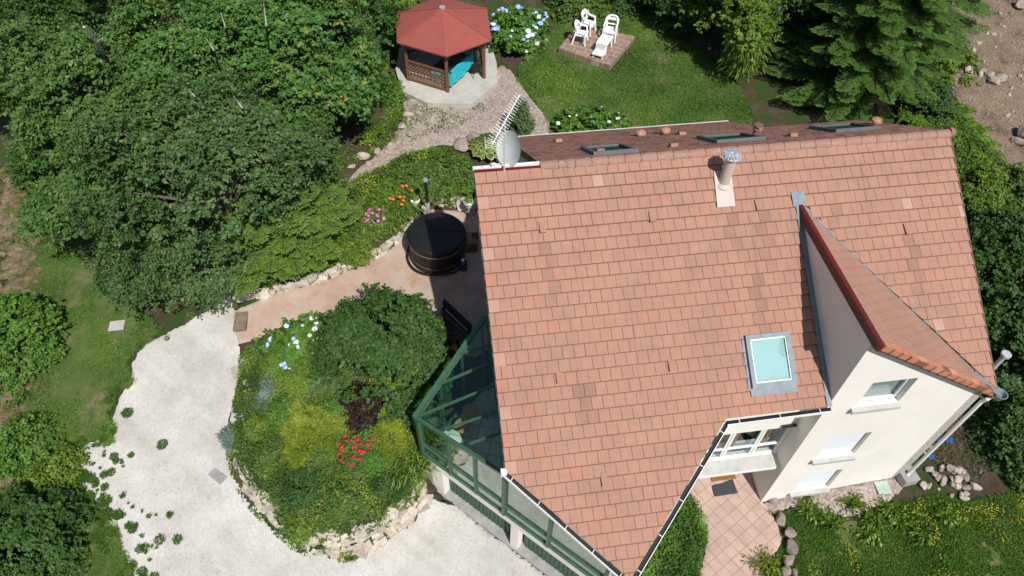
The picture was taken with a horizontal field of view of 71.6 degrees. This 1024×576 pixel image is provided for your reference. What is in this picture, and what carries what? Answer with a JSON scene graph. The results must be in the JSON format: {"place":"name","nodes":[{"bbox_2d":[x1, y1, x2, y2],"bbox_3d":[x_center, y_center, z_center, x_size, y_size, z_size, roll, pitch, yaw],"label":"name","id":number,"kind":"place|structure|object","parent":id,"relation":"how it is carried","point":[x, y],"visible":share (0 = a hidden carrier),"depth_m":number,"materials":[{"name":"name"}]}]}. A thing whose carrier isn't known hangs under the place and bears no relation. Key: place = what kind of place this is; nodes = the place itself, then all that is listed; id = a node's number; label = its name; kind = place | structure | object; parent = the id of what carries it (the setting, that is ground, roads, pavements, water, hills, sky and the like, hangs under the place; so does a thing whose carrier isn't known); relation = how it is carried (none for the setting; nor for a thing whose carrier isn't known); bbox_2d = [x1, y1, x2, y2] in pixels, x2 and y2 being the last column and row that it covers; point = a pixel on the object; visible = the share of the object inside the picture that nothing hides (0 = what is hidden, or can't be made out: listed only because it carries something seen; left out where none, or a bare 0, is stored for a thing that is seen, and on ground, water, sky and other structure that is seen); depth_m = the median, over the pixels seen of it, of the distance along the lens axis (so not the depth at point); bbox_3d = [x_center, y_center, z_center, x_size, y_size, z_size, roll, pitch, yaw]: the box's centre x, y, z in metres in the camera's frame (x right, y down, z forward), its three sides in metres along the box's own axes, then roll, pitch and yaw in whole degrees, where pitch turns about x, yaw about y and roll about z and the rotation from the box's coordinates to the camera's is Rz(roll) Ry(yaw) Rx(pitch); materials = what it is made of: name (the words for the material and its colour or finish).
{"place":"outdoors","nodes":[
{"label":"outdoors","id":0,"kind":"place"},
{"bbox_2d":[78,303,545,575],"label":"gravel driveway","id":1,"kind":"structure","parent":0,"point":[178,394],"depth_m":21.24,"materials":[{"name":"beige gravel"}]},
{"bbox_2d":[223,422,357,563],"bbox_3d":[-7.035,6.103,20.888,6.176,1.243,1.488,38,59,26],"label":"stone border","id":2,"kind":"object","parent":1,"relation":"on","point":[255,514],"visible":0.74,"depth_m":20.57,"materials":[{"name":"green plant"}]},
{"bbox_2d":[233,209,488,356],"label":"terrace path","id":3,"kind":"structure","parent":0,"point":[463,293],"depth_m":24.09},
{"bbox_2d":[406,177,465,275],"bbox_3d":[-2.585,-1.945,23.737,2.135,2.465,2.102,21,53,15],"label":"hot tub","id":4,"kind":"object","parent":3,"relation":"on","point":[436,242],"visible":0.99,"depth_m":23.84,"materials":[{"name":"black wood"}]},
{"bbox_2d":[433,298,472,348],"bbox_3d":[-1.901,1.136,22.340,0.567,0.850,1.400,-34,59,-26],"label":"garden bench","id":5,"kind":"object","parent":3,"relation":"on","point":[457,315],"visible":0.77,"depth_m":22.24,"materials":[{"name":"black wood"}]},
{"bbox_2d":[344,65,549,189],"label":"gravel path","id":6,"kind":"structure","parent":0,"point":[500,97],"depth_m":28.40,"materials":[{"name":"beige gravel"}]},
{"bbox_2d":[504,96,536,135],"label":"dwarf conifer","id":7,"kind":"object","parent":6,"relation":"on","point":[521,121],"visible":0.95,"depth_m":27.16,"materials":[{"name":"green plant"}]},
{"bbox_2d":[0,0,1023,575],"bbox_3d":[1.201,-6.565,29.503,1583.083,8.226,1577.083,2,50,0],"label":"ground","id":8,"kind":"structure","parent":0,"point":[762,90],"depth_m":26.62,"materials":[{"name":"soil"}]},
{"bbox_2d":[0,166,45,493],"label":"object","id":9,"kind":"object","parent":8,"relation":"on","point":[13,265],"visible":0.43,"depth_m":26.03,"materials":[{"name":"brown soil"}]},
{"bbox_2d":[0,408,67,482],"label":"shrub","id":10,"kind":"object","parent":8,"relation":"on","point":[23,428],"visible":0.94,"depth_m":21.72,"materials":[{"name":"green plant"}]},
{"bbox_2d":[6,438,91,493],"bbox_3d":[-13.943,5.388,21.491,2.125,0.852,2.384,24,54,18],"label":"shrub","id":11,"kind":"object","parent":8,"relation":"on","point":[40,471],"visible":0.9,"depth_m":21.38,"materials":[{"name":"green plant"}]},
{"bbox_2d":[0,480,99,575],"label":"shrub","id":12,"kind":"object","parent":8,"relation":"on","point":[31,520],"visible":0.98,"depth_m":19.70,"materials":[{"name":"green plant"}]},
{"bbox_2d":[0,0,109,120],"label":"broadleaf tree","id":13,"kind":"object","parent":8,"relation":"on","point":[28,10],"visible":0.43,"depth_m":24.82,"materials":[{"name":"green plant"}]},
{"bbox_2d":[1,235,159,575],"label":"lawn strip","id":14,"kind":"object","parent":8,"relation":"on","point":[76,382],"visible":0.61,"depth_m":23.56,"materials":[{"name":"green plant"}]},
{"bbox_2d":[0,287,69,400],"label":"shrub","id":15,"kind":"object","parent":14,"relation":"on","point":[38,320],"visible":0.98,"depth_m":23.16,"materials":[{"name":"green plant"}]},
{"bbox_2d":[0,383,91,575],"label":"ground cover","id":16,"kind":"object","parent":14,"relation":"on","point":[74,489],"visible":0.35,"depth_m":21.70,"materials":[{"name":"green plant"}]},
{"bbox_2d":[0,0,168,177],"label":"broadleaf tree","id":17,"kind":"object","parent":8,"relation":"on","point":[74,46],"visible":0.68,"depth_m":21.14,"materials":[{"name":"green plant"}]},
{"bbox_2d":[0,92,186,255],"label":"broadleaf tree","id":18,"kind":"object","parent":8,"relation":"on","point":[40,218],"visible":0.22,"depth_m":21.43,"materials":[{"name":"green plant"}]},
{"bbox_2d":[68,326,181,575],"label":"grass","id":19,"kind":"structure","parent":8,"relation":"on","point":[116,514],"depth_m":21.13,"materials":[{"name":"green plant"}]},
{"bbox_2d":[80,200,202,319],"bbox_3d":[-12.404,-1.034,23.691,4.221,3.381,3.885,21,53,15],"label":"broadleaf tree","id":20,"kind":"object","parent":8,"relation":"on","point":[116,281],"visible":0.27,"depth_m":23.04,"materials":[{"name":"green plant"}]},
{"bbox_2d":[47,45,244,236],"bbox_3d":[-10.994,-3.968,23.256,5.783,6.731,6.613,2,50,0],"label":"broadleaf tree","id":21,"kind":"object","parent":8,"relation":"on","point":[150,101],"visible":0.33,"depth_m":21.02,"materials":[{"name":"green plant"}]},
{"bbox_2d":[54,61,343,269],"bbox_3d":[-9.231,-3.175,22.334,7.993,6.835,6.683,2,50,0],"label":"broadleaf tree","id":22,"kind":"object","parent":8,"relation":"on","point":[289,151],"visible":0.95,"depth_m":20.13,"materials":[{"name":"green plant"}]},
{"bbox_2d":[25,0,375,272],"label":"ground cover","id":23,"kind":"object","parent":8,"relation":"on","point":[101,22],"visible":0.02,"depth_m":29.37,"materials":[{"name":"green plant"}]},
{"bbox_2d":[127,191,277,317],"bbox_3d":[-10.209,-1.066,23.355,4.529,3.845,4.408,-17,53,-15],"label":"broadleaf tree","id":24,"kind":"object","parent":8,"relation":"on","point":[214,284],"visible":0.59,"depth_m":22.28,"materials":[{"name":"green plant"}]},
{"bbox_2d":[115,0,293,119],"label":"broadleaf tree","id":25,"kind":"object","parent":8,"relation":"on","point":[185,46],"visible":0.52,"depth_m":21.75,"materials":[{"name":"green plant"}]},
{"bbox_2d":[183,28,333,162],"bbox_3d":[-8.967,-6.199,24.711,5.912,6.111,6.382,2,50,0],"label":"broadleaf tree","id":26,"kind":"object","parent":8,"relation":"on","point":[268,68],"visible":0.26,"depth_m":22.66,"materials":[{"name":"green plant"}]},
{"bbox_2d":[242,434,284,480],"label":"perennial","id":27,"kind":"object","parent":8,"relation":"on","point":[263,456],"visible":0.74,"depth_m":20.38,"materials":[{"name":"green plant"}]},
{"bbox_2d":[193,79,346,189],"bbox_3d":[-8.210,-4.782,24.411,5.273,5.114,5.238,2,50,0],"label":"broadleaf tree","id":28,"kind":"object","parent":8,"relation":"on","point":[316,113],"visible":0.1,"depth_m":23.59,"materials":[{"name":"green plant"}]},
{"bbox_2d":[197,147,365,296],"bbox_3d":[-7.929,-2.697,23.205,5.428,4.152,5.773,23,53,17],"label":"spreading conifer","id":29,"kind":"object","parent":8,"relation":"on","point":[311,223],"visible":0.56,"depth_m":22.78,"materials":[{"name":"green plant"}]},
{"bbox_2d":[265,392,304,435],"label":"perennial","id":30,"kind":"object","parent":8,"relation":"on","point":[280,411],"visible":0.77,"depth_m":20.86,"materials":[{"name":"green plant"}]},
{"bbox_2d":[232,449,339,556],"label":"stone wall","id":31,"kind":"structure","parent":8,"relation":"on","point":[246,489],"depth_m":20.78,"materials":[{"name":"beige stone"}]},
{"bbox_2d":[253,310,325,374],"bbox_3d":[-6.702,1.495,22.162,2.432,1.219,2.512,-25,55,-21],"label":"hydrangea","id":32,"kind":"object","parent":8,"relation":"on","point":[294,340],"visible":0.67,"depth_m":22.02,"materials":[{"name":"green plant"}]},
{"bbox_2d":[275,360,315,396],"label":"perennial","id":33,"kind":"object","parent":8,"relation":"on","point":[294,377],"visible":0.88,"depth_m":21.28,"materials":[{"name":"green plant"}]},
{"bbox_2d":[277,512,316,546],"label":"perennial","id":34,"kind":"object","parent":8,"relation":"on","point":[300,531],"visible":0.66,"depth_m":20.16,"materials":[{"name":"green plant"}]},
{"bbox_2d":[275,466,330,515],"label":"perennial","id":35,"kind":"object","parent":8,"relation":"on","point":[295,496],"visible":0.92,"depth_m":19.91,"materials":[{"name":"green plant"}]},
{"bbox_2d":[223,0,389,126],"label":"broadleaf tree","id":36,"kind":"object","parent":8,"relation":"on","point":[303,21],"visible":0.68,"depth_m":23.88,"materials":[{"name":"green plant"}]},
{"bbox_2d":[274,392,353,481],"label":"golden conifer","id":37,"kind":"object","parent":8,"relation":"on","point":[297,424],"visible":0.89,"depth_m":20.36,"materials":[{"name":"yellow plant"}]},
{"bbox_2d":[216,218,412,303],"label":"stone wall","id":38,"kind":"structure","parent":8,"relation":"on","point":[263,294],"depth_m":24.35,"materials":[{"name":"beige stone"}]},
{"bbox_2d":[296,444,339,482],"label":"perennial","id":39,"kind":"object","parent":8,"relation":"on","point":[321,457],"visible":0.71,"depth_m":20.09,"materials":[{"name":"green plant"}]},
{"bbox_2d":[229,321,433,543],"bbox_3d":[-5.524,3.854,21.506,6.836,3.030,6.847,2,50,0],"label":"ground cover","id":40,"kind":"object","parent":8,"relation":"on","point":[252,383],"visible":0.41,"depth_m":20.82,"materials":[{"name":"green plant"}]},
{"bbox_2d":[323,478,370,525],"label":"perennial","id":41,"kind":"object","parent":8,"relation":"on","point":[346,504],"visible":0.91,"depth_m":19.68,"materials":[{"name":"green plant"}]},
{"bbox_2d":[220,146,474,298],"bbox_3d":[-5.829,-2.432,25.480,10.192,2.246,3.565,-22,54,-19],"label":"ground cover","id":42,"kind":"object","parent":8,"relation":"on","point":[406,156],"visible":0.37,"depth_m":25.74,"materials":[{"name":"green plant"}]},
{"bbox_2d":[301,21,398,131],"bbox_3d":[-6.740,-8.250,27.121,4.565,4.120,4.584,2,50,0],"label":"broadleaf tree","id":43,"kind":"object","parent":8,"relation":"on","point":[378,69],"visible":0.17,"depth_m":26.49,"materials":[{"name":"green plant"}]},
{"bbox_2d":[330,233,378,269],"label":"shrub","id":44,"kind":"object","parent":8,"relation":"on","point":[354,256],"visible":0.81,"depth_m":24.34,"materials":[{"name":"green plant"}]},
{"bbox_2d":[334,431,380,480],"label":"rose bush","id":45,"kind":"object","parent":8,"relation":"on","point":[353,445],"visible":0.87,"depth_m":20.19,"materials":[{"name":"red plant"}]},
{"bbox_2d":[338,380,384,433],"bbox_3d":[-4.313,3.334,20.780,1.803,0.744,1.804,2,50,0],"label":"barberry","id":46,"kind":"object","parent":8,"relation":"on","point":[356,409],"visible":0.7,"depth_m":20.53,"materials":[{"name":"purple plant"}]},
{"bbox_2d":[331,107,407,168],"bbox_3d":[-5.355,-5.725,27.602,1.243,0.473,4.452,28,55,21],"label":"ground cover","id":47,"kind":"object","parent":8,"relation":"on","point":[382,124],"visible":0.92,"depth_m":27.73,"materials":[{"name":"green plant"}]},
{"bbox_2d":[329,0,411,63],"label":"broadleaf tree","id":48,"kind":"object","parent":8,"relation":"on","point":[385,21],"visible":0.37,"depth_m":29.23,"materials":[{"name":"green plant"}]},
{"bbox_2d":[359,443,395,477],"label":"perennial","id":49,"kind":"object","parent":8,"relation":"on","point":[372,459],"visible":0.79,"depth_m":20.17,"materials":[{"name":"green plant"}]},
{"bbox_2d":[324,480,433,558],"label":"stone wall","id":50,"kind":"structure","parent":8,"relation":"on","point":[400,522],"depth_m":20.52,"materials":[{"name":"beige stone"}]},
{"bbox_2d":[355,202,402,241],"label":"flowering shrub","id":51,"kind":"object","parent":8,"relation":"on","point":[375,218],"visible":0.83,"depth_m":24.66,"materials":[{"name":"green plant"}]},
{"bbox_2d":[305,282,458,425],"bbox_3d":[-3.895,1.349,20.877,4.655,2.542,4.808,2,50,0],"label":"shrub","id":52,"kind":"object","parent":8,"relation":"on","point":[357,332],"visible":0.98,"depth_m":20.18,"materials":[{"name":"green plant"}]},
{"bbox_2d":[361,467,409,508],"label":"perennial","id":53,"kind":"object","parent":8,"relation":"on","point":[382,485],"visible":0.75,"depth_m":20.09,"materials":[{"name":"green plant"}]},
{"bbox_2d":[361,175,409,209],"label":"shrub","id":54,"kind":"object","parent":8,"relation":"on","point":[386,189],"visible":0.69,"depth_m":25.25,"materials":[{"name":"green plant"}]},
{"bbox_2d":[371,71,407,115],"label":"shrub","id":55,"kind":"object","parent":8,"relation":"on","point":[395,98],"visible":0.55,"depth_m":28.93,"materials":[{"name":"green plant"}]},
{"bbox_2d":[369,408,419,468],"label":"golden conifer","id":56,"kind":"object","parent":8,"relation":"on","point":[389,440],"visible":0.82,"depth_m":20.42,"materials":[{"name":"yellow plant"}]},
{"bbox_2d":[377,425,443,492],"bbox_3d":[-2.997,4.896,20.604,2.367,0.599,2.344,2,50,0],"label":"daylily","id":57,"kind":"object","parent":8,"relation":"on","point":[417,461],"visible":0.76,"depth_m":20.35,"materials":[{"name":"green plant"}]},
{"bbox_2d":[390,157,443,204],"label":"shrub","id":58,"kind":"object","parent":8,"relation":"on","point":[414,175],"visible":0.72,"depth_m":25.56,"materials":[{"name":"green plant"}]},
{"bbox_2d":[396,43,497,107],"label":"concrete slab","id":59,"kind":"structure","parent":8,"relation":"on","point":[467,90],"depth_m":29.65,"materials":[{"name":"grey concrete"}]},
{"bbox_2d":[395,0,491,92],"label":"gazebo","id":60,"kind":"object","parent":59,"relation":"on","point":[445,30],"visible":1,"depth_m":28.46,"materials":[{"name":"red fabric"}]},
{"bbox_2d":[432,51,473,86],"bbox_3d":[-2.482,-9.240,29.774,1.036,0.745,1.832,24,54,18],"label":"covered table","id":61,"kind":"object","parent":59,"relation":"on","point":[460,64],"visible":0.68,"depth_m":29.43,"materials":[{"name":"teal fabric"}]},
{"bbox_2d":[426,149,474,198],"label":"shrub","id":62,"kind":"object","parent":8,"relation":"on","point":[446,175],"visible":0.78,"depth_m":25.88,"materials":[{"name":"green plant"}]},
{"bbox_2d":[469,132,499,159],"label":"hosta","id":63,"kind":"object","parent":8,"relation":"on","point":[480,151],"visible":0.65,"depth_m":27.01,"materials":[{"name":"green plant"}]},
{"bbox_2d":[485,4,552,60],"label":"hydrangea","id":64,"kind":"object","parent":8,"relation":"on","point":[525,34],"visible":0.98,"depth_m":30.77,"materials":[{"name":"green plant"}]},
{"bbox_2d":[542,0,611,22],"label":"shrub","id":65,"kind":"object","parent":8,"relation":"on","point":[568,9],"visible":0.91,"depth_m":32.21,"materials":[{"name":"green plant"}]},
{"bbox_2d":[552,104,633,132],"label":"hydrangea","id":66,"kind":"object","parent":8,"relation":"on","point":[569,119],"visible":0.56,"depth_m":27.71,"materials":[{"name":"green plant"}]},
{"bbox_2d":[558,24,634,70],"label":"stone patio","id":67,"kind":"structure","parent":8,"relation":"on","point":[578,50],"depth_m":31.02,"materials":[{"name":"stone"}]},
{"bbox_2d":[633,484,709,575],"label":"ground cover","id":68,"kind":"object","parent":8,"relation":"on","point":[680,535],"visible":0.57,"depth_m":20.52,"materials":[{"name":"green plant"}]},
{"bbox_2d":[645,0,714,34],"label":"shrub","id":69,"kind":"object","parent":8,"relation":"on","point":[662,22],"visible":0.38,"depth_m":31.86,"materials":[{"name":"green plant"}]},
{"bbox_2d":[639,0,721,27],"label":"broadleaf tree","id":70,"kind":"object","parent":8,"relation":"on","point":[673,7],"visible":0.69,"depth_m":30.69,"materials":[{"name":"green plant"}]},
{"bbox_2d":[412,116,1011,575],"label":"house","id":71,"kind":"structure","parent":8,"relation":"on","point":[778,312],"depth_m":17.31,"materials":[{"name":"orange tile"}]},
{"bbox_2d":[449,479,510,533],"bbox_3d":[-0.921,6.290,20.785,2.404,1.600,0.055,30,56,22],"label":"garage door","id":72,"kind":"structure","parent":71,"relation":"in","point":[483,509],"depth_m":20.98,"materials":[{"name":"green metal"}]},
{"bbox_2d":[490,130,520,166],"bbox_3d":[-0.164,-3.132,17.394,0.739,1.524,0.719,2,50,0],"label":"satellite dish","id":73,"kind":"object","parent":71,"relation":"attached to","point":[512,149],"visible":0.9,"depth_m":17.17,"materials":[{"name":"metal"}]},
{"bbox_2d":[524,535,578,575],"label":"garage door","id":74,"kind":"structure","parent":71,"relation":"in","point":[554,562],"depth_m":20.07,"materials":[{"name":"green metal"}]},
{"bbox_2d":[701,428,789,460],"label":"window","id":75,"kind":"structure","parent":71,"relation":"in","point":[750,441],"depth_m":20.10,"materials":[{"name":"white plastic"}]},
{"bbox_2d":[788,470,836,497],"bbox_3d":[9.035,5.769,21.144,1.260,1.388,0.270,-6,50,-6],"label":"window","id":76,"kind":"structure","parent":71,"relation":"in","point":[820,478],"depth_m":21.46,"materials":[{"name":"white plastic"}]},
{"bbox_2d":[811,433,864,465],"bbox_3d":[9.004,4.345,19.426,1.270,1.428,0.270,-6,50,-6],"label":"window","id":77,"kind":"structure","parent":71,"relation":"in","point":[844,443],"depth_m":19.73,"materials":[{"name":"white plastic"}]},
{"bbox_2d":[849,379,909,414],"bbox_3d":[9.058,2.535,17.374,1.290,1.260,0.410,-6,50,-6],"label":"window","id":78,"kind":"structure","parent":71,"relation":"in","point":[889,386],"depth_m":17.68,"materials":[{"name":"white plastic"}]},
{"bbox_2d":[675,0,790,64],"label":"fruit tree","id":79,"kind":"object","parent":8,"relation":"on","point":[755,27],"visible":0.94,"depth_m":28.18,"materials":[{"name":"green plant"}]},
{"bbox_2d":[718,0,830,44],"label":"broadleaf tree","id":80,"kind":"object","parent":8,"relation":"on","point":[776,8],"visible":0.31,"depth_m":28.61,"materials":[{"name":"green plant"}]},
{"bbox_2d":[762,0,835,58],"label":"spruce tree","id":81,"kind":"object","parent":8,"relation":"on","point":[788,35],"visible":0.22,"depth_m":29.92,"materials":[{"name":"green plant"}]},
{"bbox_2d":[764,477,902,516],"bbox_3d":[9.801,6.521,21.763,4.275,1.029,1.209,-4,50,-5],"label":"gravel strip","id":82,"kind":"object","parent":8,"relation":"on","point":[867,490],"visible":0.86,"depth_m":21.57,"materials":[{"name":"beige gravel"}]},
{"bbox_2d":[764,0,973,121],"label":"spruce tree","id":83,"kind":"object","parent":8,"relation":"on","point":[882,44],"visible":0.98,"depth_m":27.05,"materials":[{"name":"green plant"}]},
{"bbox_2d":[888,77,958,120],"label":"shrub","id":84,"kind":"object","parent":8,"relation":"on","point":[939,88],"visible":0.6,"depth_m":27.89,"materials":[{"name":"green plant"}]},
{"bbox_2d":[925,37,983,86],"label":"shrub","id":85,"kind":"object","parent":8,"relation":"on","point":[950,68],"visible":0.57,"depth_m":29.49,"materials":[{"name":"green plant"}]},
{"bbox_2d":[896,92,1023,498],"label":"ground cover","id":86,"kind":"object","parent":8,"relation":"on","point":[1020,480],"visible":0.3,"depth_m":26.79,"materials":[{"name":"green plant"}]},
{"bbox_2d":[931,410,995,481],"bbox_3d":[14.063,4.760,22.216,2.420,0.888,2.824,2,50,0],"label":"dry scrub","id":87,"kind":"object","parent":8,"relation":"on","point":[957,447],"visible":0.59,"depth_m":22.04,"materials":[{"name":"brown plant"}]},
{"bbox_2d":[930,0,997,53],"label":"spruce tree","id":88,"kind":"object","parent":8,"relation":"on","point":[974,5],"visible":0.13,"depth_m":29.65,"materials":[{"name":"green plant"}]},
{"bbox_2d":[958,160,1014,212],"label":"shrub","id":89,"kind":"object","parent":8,"relation":"on","point":[988,176],"visible":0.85,"depth_m":25.89,"materials":[{"name":"green plant"}]},
{"bbox_2d":[949,0,1023,168],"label":"dirt clearing","id":90,"kind":"structure","parent":8,"relation":"on","point":[1000,126],"depth_m":29.74,"materials":[{"name":"brown soil"}]},
{"bbox_2d":[952,0,1023,164],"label":"pebbles","id":91,"kind":"object","parent":90,"relation":"on","point":[1016,127],"visible":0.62,"depth_m":29.57,"materials":[{"name":"stone"}]},
{"bbox_2d":[962,392,1023,481],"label":"shrub","id":92,"kind":"object","parent":8,"relation":"on","point":[1009,445],"visible":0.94,"depth_m":21.68,"materials":[{"name":"green plant"}]},
{"bbox_2d":[967,205,1023,282],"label":"shrub","id":93,"kind":"object","parent":8,"relation":"on","point":[1005,224],"visible":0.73,"depth_m":24.49,"materials":[{"name":"green plant"}]},
{"bbox_2d":[971,235,1023,303],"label":"shrub","id":94,"kind":"object","parent":8,"relation":"on","point":[993,251],"visible":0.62,"depth_m":24.12,"materials":[{"name":"green plant"}]},
{"bbox_2d":[977,285,1023,405],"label":"shrub","id":95,"kind":"object","parent":8,"relation":"on","point":[1003,315],"visible":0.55,"depth_m":22.41,"materials":[{"name":"green plant"}]},
{"bbox_2d":[1002,160,1023,209],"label":"shrub","id":96,"kind":"object","parent":8,"relation":"on","point":[1016,181],"visible":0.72,"depth_m":26.12,"materials":[{"name":"green plant"}]},
{"bbox_2d":[515,2,755,132],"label":"back lawn","id":97,"kind":"structure","parent":0,"point":[721,93],"depth_m":29.92,"materials":[{"name":"green plant"}]},
{"bbox_2d":[716,31,776,83],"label":"bamboo","id":98,"kind":"object","parent":97,"relation":"on","point":[740,63],"visible":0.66,"depth_m":28.88,"materials":[{"name":"green plant"}]},
{"bbox_2d":[687,472,781,575],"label":"entrance patio","id":99,"kind":"structure","parent":0,"point":[742,524],"depth_m":21.21,"materials":[{"name":"pink tile"}]},
{"bbox_2d":[767,490,1023,575],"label":"side lawn","id":100,"kind":"structure","parent":0,"point":[851,533],"depth_m":20.65,"materials":[{"name":"green plant"}]},
{"bbox_2d":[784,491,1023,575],"bbox_3d":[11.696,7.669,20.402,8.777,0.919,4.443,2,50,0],"label":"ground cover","id":101,"kind":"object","parent":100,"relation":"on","point":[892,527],"visible":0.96,"depth_m":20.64,"materials":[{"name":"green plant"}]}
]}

